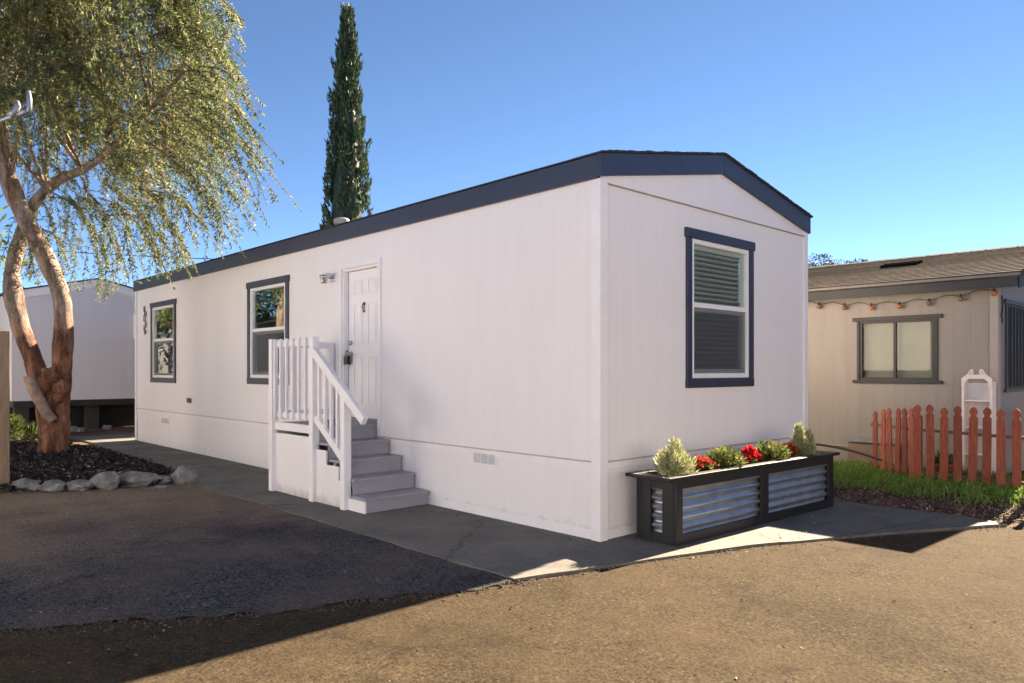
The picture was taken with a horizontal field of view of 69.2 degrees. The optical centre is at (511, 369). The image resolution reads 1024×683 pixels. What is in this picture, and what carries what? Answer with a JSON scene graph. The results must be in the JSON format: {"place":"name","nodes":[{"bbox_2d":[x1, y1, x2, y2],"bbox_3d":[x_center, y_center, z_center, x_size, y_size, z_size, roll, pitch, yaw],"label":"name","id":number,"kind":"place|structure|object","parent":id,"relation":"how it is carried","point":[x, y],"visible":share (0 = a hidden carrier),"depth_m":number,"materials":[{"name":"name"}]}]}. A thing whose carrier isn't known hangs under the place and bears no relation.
{"place":"outdoors","nodes":[
{"label":"outdoors","id":0,"kind":"place"},
{"bbox_2d":[0,90,31,122],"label":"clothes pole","id":1,"kind":"object","parent":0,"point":[13,112],"visible":1,"depth_m":8.58,"materials":[{"name":"white metal"}]},
{"bbox_2d":[0,436,175,493],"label":"mulch bed","id":2,"kind":"object","parent":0,"point":[34,478],"visible":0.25,"depth_m":10.82,"materials":[{"name":"brown wood"}]},
{"bbox_2d":[0,331,9,491],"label":"wooden post","id":3,"kind":"object","parent":2,"relation":"on","point":[4,406],"visible":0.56,"depth_m":9.39,"materials":[{"name":"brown wood"}]},
{"bbox_2d":[10,411,27,439],"bbox_3d":[-10.204,1.199,15.200,0.494,0.756,0.470,0,0,-43],"label":"garden plant","id":4,"kind":"object","parent":2,"relation":"on","point":[18,430],"visible":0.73,"depth_m":15.19,"materials":[{"name":"green plant"}]},
{"bbox_2d":[12,419,37,440],"bbox_3d":[-10.215,1.319,15.792,0.966,0.526,0.986,0,0,-43],"label":"garden plant","id":5,"kind":"object","parent":2,"relation":"on","point":[32,428],"visible":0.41,"depth_m":15.71,"materials":[{"name":"green plant"}]},
{"bbox_2d":[11,478,41,491],"bbox_3d":[-6.097,1.470,9.358,0.362,0.220,0.312,0,0,34],"label":"border rock","id":6,"kind":"object","parent":2,"relation":"on","point":[28,484],"visible":0.81,"depth_m":9.28,"materials":[{"name":"grey stone"}]},
{"bbox_2d":[36,479,66,491],"bbox_3d":[-5.789,1.461,9.332,0.340,0.169,0.244,0,0,8],"label":"border rock","id":7,"kind":"object","parent":2,"relation":"on","point":[54,485],"visible":0.99,"depth_m":9.25,"materials":[{"name":"grey stone"}]},
{"bbox_2d":[65,479,93,490],"bbox_3d":[-5.470,1.462,9.410,0.318,0.154,0.260,0,0,-1],"label":"border rock","id":8,"kind":"object","parent":2,"relation":"on","point":[79,485],"visible":0.97,"depth_m":9.33,"materials":[{"name":"grey stone"}]},
{"bbox_2d":[119,471,162,486],"bbox_3d":[-4.913,1.446,9.794,0.501,0.221,0.450,0,0,-43],"label":"border rock","id":9,"kind":"object","parent":2,"relation":"on","point":[134,479],"visible":0.9,"depth_m":9.66,"materials":[{"name":"grey stone"}]},
{"bbox_2d":[0,0,302,452],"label":"weeping tree","id":10,"kind":"object","parent":2,"relation":"on","point":[79,64],"visible":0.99,"depth_m":11.48,"materials":[{"name":"green plant"}]},
{"bbox_2d":[153,475,170,484],"bbox_3d":[-4.697,1.476,9.961,0.230,0.135,0.197,0,0,-26],"label":"border rock","id":11,"kind":"object","parent":2,"relation":"on","point":[165,480],"visible":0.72,"depth_m":9.90,"materials":[{"name":"grey stone"}]},
{"bbox_2d":[1,247,210,258],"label":"overhead wire","id":12,"kind":"object","parent":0,"point":[125,255],"visible":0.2,"depth_m":27.78,"materials":[{"name":"black metal"}]},
{"bbox_2d":[0,480,516,628],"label":"driveway","id":13,"kind":"structure","parent":0,"point":[31,557],"depth_m":5.91,"materials":[{"name":"grey asphalt"}]},
{"bbox_2d":[89,471,119,489],"bbox_3d":[-5.205,1.436,9.491,0.354,0.285,0.274,0,0,17],"label":"border rock","id":14,"kind":"object","parent":13,"relation":"on","point":[108,480],"visible":0.95,"depth_m":9.41,"materials":[{"name":"grey stone"}]},
{"bbox_2d":[154,484,167,488],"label":"border rock","id":15,"kind":"object","parent":13,"relation":"on","point":[162,486],"visible":0.98,"depth_m":9.54,"materials":[{"name":"grey stone"}]},
{"bbox_2d":[170,464,197,484],"bbox_3d":[-4.397,1.413,9.975,0.327,0.289,0.298,0,0,-43],"label":"border rock","id":16,"kind":"object","parent":13,"relation":"on","point":[183,474],"visible":0.95,"depth_m":9.91,"materials":[{"name":"grey stone"}]},
{"bbox_2d":[0,526,1023,682],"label":"road","id":17,"kind":"structure","parent":0,"point":[601,633],"depth_m":4.34,"materials":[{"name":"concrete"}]},
{"bbox_2d":[1,444,996,678],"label":"fallen leaves","id":18,"kind":"object","parent":17,"relation":"on","point":[682,653],"visible":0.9,"depth_m":5.78,"materials":[{"name":"brown plant"}]},
{"bbox_2d":[0,482,1023,681],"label":"loose gravel","id":19,"kind":"structure","parent":0,"point":[500,585],"depth_m":4.89,"materials":[{"name":"gravel"}]},
{"bbox_2d":[0,426,1023,630],"bbox_3d":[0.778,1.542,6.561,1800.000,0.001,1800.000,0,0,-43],"label":"ground","id":20,"kind":"structure","parent":0,"point":[1009,522],"depth_m":7.41,"materials":[{"name":"soil"}]},
{"bbox_2d":[0,205,41,287],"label":"street tree","id":21,"kind":"object","parent":20,"relation":"on","point":[4,241],"visible":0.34,"depth_m":22.24,"materials":[{"name":"green plant"}]},
{"bbox_2d":[0,278,134,428],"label":"mobile home","id":22,"kind":"object","parent":20,"relation":"on","point":[103,382],"visible":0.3,"depth_m":19.00,"materials":[{"name":"white"}]},
{"bbox_2d":[11,426,134,435],"bbox_3d":[-11.020,1.524,18.385,4.037,0.031,1.465,0,0,-43],"label":"rubble","id":23,"kind":"object","parent":20,"relation":"on","point":[101,430],"visible":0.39,"depth_m":18.82,"materials":[{"name":"grey stone"}]},
{"bbox_2d":[70,426,78,431],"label":"stone","id":24,"kind":"object","parent":20,"relation":"on","point":[72,428],"visible":0.45,"depth_m":18.45,"materials":[{"name":"grey stone"}]},
{"bbox_2d":[75,427,84,431],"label":"stone","id":25,"kind":"object","parent":20,"relation":"on","point":[80,429],"visible":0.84,"depth_m":18.30,"materials":[{"name":"grey stone"}]},
{"bbox_2d":[102,425,111,429],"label":"stone","id":26,"kind":"object","parent":20,"relation":"on","point":[107,427],"visible":0.84,"depth_m":19.04,"materials":[{"name":"grey stone"}]},
{"bbox_2d":[319,2,373,228],"bbox_3d":[-4.862,-4.680,22.003,1.700,12.511,1.690,0,0,-43],"label":"cypress tree","id":27,"kind":"object","parent":20,"relation":"on","point":[347,165],"visible":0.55,"depth_m":21.71,"materials":[{"name":"green plant"}]},
{"bbox_2d":[808,252,867,266],"bbox_3d":[15.716,-2.044,36.392,4.200,7.162,4.006,0,0,-12],"label":"tree","id":28,"kind":"object","parent":20,"relation":"on","point":[823,259],"visible":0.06,"depth_m":35.28,"materials":[{"name":"green plant"}]},
{"bbox_2d":[808,245,1023,474],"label":"mobile home","id":29,"kind":"object","parent":20,"relation":"on","point":[864,362],"visible":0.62,"depth_m":10.60,"materials":[{"name":"beige paint"}]},
{"bbox_2d":[852,314,942,383],"bbox_3d":[5.520,-0.290,10.631,0.155,0.960,1.204,0,0,-43],"label":"window","id":30,"kind":"structure","parent":29,"relation":"in","point":[886,342],"depth_m":10.63,"materials":[{"name":"beige glass"}]},
{"bbox_2d":[810,288,1002,322],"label":"string lights","id":31,"kind":"object","parent":29,"relation":"hanging from","point":[928,303],"visible":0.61,"depth_m":10.22,"materials":[{"name":"orange glass"}]},
{"bbox_2d":[1004,299,1023,391],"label":"window","id":32,"kind":"structure","parent":29,"relation":"in","point":[1014,315],"depth_m":10.21,"materials":[{"name":"grey glass"}]},
{"bbox_2d":[0,0,1023,292],"label":"sky","id":33,"kind":"structure","parent":0,"point":[897,125],"materials":[{"name":"blue"}]},
{"bbox_2d":[70,433,1006,581],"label":"path","id":34,"kind":"structure","parent":0,"point":[515,551],"depth_m":7.09,"materials":[{"name":"concrete"}]},
{"bbox_2d":[269,336,428,513],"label":"entry steps","id":35,"kind":"structure","parent":34,"relation":"on","point":[303,455],"depth_m":8.53,"materials":[{"name":"grey wood"}]},
{"bbox_2d":[132,150,812,541],"bbox_3d":[-2.274,-0.439,12.617,4.217,3.998,13.164,0,0,-43],"label":"mobile home","id":36,"kind":"object","parent":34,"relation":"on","point":[566,346],"visible":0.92,"depth_m":7.93,"materials":[{"name":"white paint"}]},
{"bbox_2d":[143,306,146,334],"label":"house numbers","id":37,"kind":"object","parent":36,"relation":"attached to","point":[144,320],"depth_m":15.56,"materials":[{"name":"metal"}]},
{"bbox_2d":[150,298,176,382],"bbox_3d":[-6.922,-0.560,14.797,0.117,1.624,1.484,0,0,-43],"label":"window","id":38,"kind":"structure","parent":36,"relation":"in","point":[163,318],"depth_m":14.81,"materials":[{"name":"white plastic"}]},
{"bbox_2d":[246,275,289,384],"bbox_3d":[-3.721,-0.585,11.389,0.117,1.614,1.454,0,0,-43],"label":"window","id":39,"kind":"structure","parent":36,"relation":"in","point":[267,306],"depth_m":11.47,"materials":[{"name":"white plastic"}]},
{"bbox_2d":[339,257,381,434],"bbox_3d":[-1.902,-0.292,9.476,0.145,2.174,0.984,0,0,-43],"label":"door","id":40,"kind":"structure","parent":36,"relation":"in","point":[364,360],"depth_m":9.52,"materials":[{"name":"white paint"}]},
{"bbox_2d":[684,227,755,387],"bbox_3d":[2.209,-0.628,7.941,1.369,1.619,0.117,0,0,-43],"label":"window","id":41,"kind":"structure","parent":36,"relation":"in","point":[719,278],"depth_m":7.91,"materials":[{"name":"white plastic"}]},
{"bbox_2d":[625,450,839,545],"bbox_3d":[2.346,1.216,7.489,3.100,0.589,0.492,0,0,-41],"label":"planter box","id":42,"kind":"object","parent":34,"relation":"on","point":[676,510],"visible":0.95,"depth_m":6.93,"materials":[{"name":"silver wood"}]},
{"bbox_2d":[652,435,700,475],"bbox_3d":[1.480,0.804,6.689,0.458,0.428,0.425,0,0,-43],"label":"dwarf conifer","id":43,"kind":"object","parent":42,"relation":"on","point":[674,459],"visible":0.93,"depth_m":6.62,"materials":[{"name":"yellow plant"}]},
{"bbox_2d":[692,455,717,472],"bbox_3d":[1.790,0.906,6.952,0.296,0.237,0.242,0,0,-43],"label":"flowering plant","id":44,"kind":"object","parent":42,"relation":"in","point":[705,463],"visible":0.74,"depth_m":6.91,"materials":[{"name":"red plant"}]},
{"bbox_2d":[701,445,747,469],"bbox_3d":[2.059,0.876,7.196,0.448,0.306,0.456,0,0,0],"label":"leafy plant","id":45,"kind":"object","parent":42,"relation":"in","point":[721,457],"visible":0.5,"depth_m":7.13,"materials":[{"name":"green plant"}]},
{"bbox_2d":[741,445,761,464],"bbox_3d":[2.396,0.878,7.483,0.306,0.258,0.178,0,0,-43],"label":"flowering plant","id":46,"kind":"object","parent":42,"relation":"on","point":[752,454],"visible":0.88,"depth_m":7.44,"materials":[{"name":"red plant"}]},
{"bbox_2d":[753,439,792,462],"bbox_3d":[2.693,0.870,7.779,0.453,0.319,0.474,0,0,6],"label":"leafy plant","id":47,"kind":"object","parent":42,"relation":"in","point":[772,451],"visible":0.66,"depth_m":7.70,"materials":[{"name":"green plant"}]},
{"bbox_2d":[779,442,800,458],"bbox_3d":[2.978,0.897,7.999,0.272,0.250,0.382,0,0,22],"label":"flowering plant","id":48,"kind":"object","parent":42,"relation":"in","point":[794,449],"visible":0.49,"depth_m":7.96,"materials":[{"name":"red plant"}]},
{"bbox_2d":[789,423,819,456],"bbox_3d":[3.194,0.781,8.184,0.436,0.453,0.419,0,0,-43],"label":"dwarf conifer","id":49,"kind":"object","parent":42,"relation":"on","point":[804,441],"visible":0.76,"depth_m":8.12,"materials":[{"name":"green plant"}]},
{"bbox_2d":[833,471,1023,517],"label":"garden bed","id":50,"kind":"object","parent":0,"point":[1017,508],"visible":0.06,"depth_m":8.34,"materials":[{"name":"green plant"}]},
{"bbox_2d":[833,457,1023,516],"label":"grass","id":51,"kind":"structure","parent":50,"relation":"on","point":[850,470],"depth_m":8.95,"materials":[{"name":"green plant"}]},
{"bbox_2d":[816,443,881,461],"bbox_3d":[4.370,1.098,10.026,1.151,0.237,0.035,0,0,18],"label":"garden hose","id":52,"kind":"object","parent":51,"relation":"on","point":[849,450],"visible":0.71,"depth_m":9.96,"materials":[{"name":"brown rubber"}]},
{"bbox_2d":[935,449,952,472],"bbox_3d":[5.672,1.242,9.760,0.370,0.395,0.366,0,0,-12],"label":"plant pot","id":53,"kind":"object","parent":50,"relation":"on","point":[937,464],"visible":0.38,"depth_m":9.68,"materials":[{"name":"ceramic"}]},
{"bbox_2d":[871,404,1023,490],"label":"picket fence","id":54,"kind":"object","parent":50,"relation":"on","point":[915,429],"visible":0.85,"depth_m":9.05,"materials":[{"name":"brown wood"}]},
{"bbox_2d":[961,369,995,474],"bbox_3d":[6.089,0.715,9.684,0.218,1.450,0.350,0,0,-43],"label":"arched shelf","id":55,"kind":"object","parent":50,"relation":"on","point":[980,397],"visible":0.7,"depth_m":9.74,"materials":[{"name":"white paint"}]}
]}

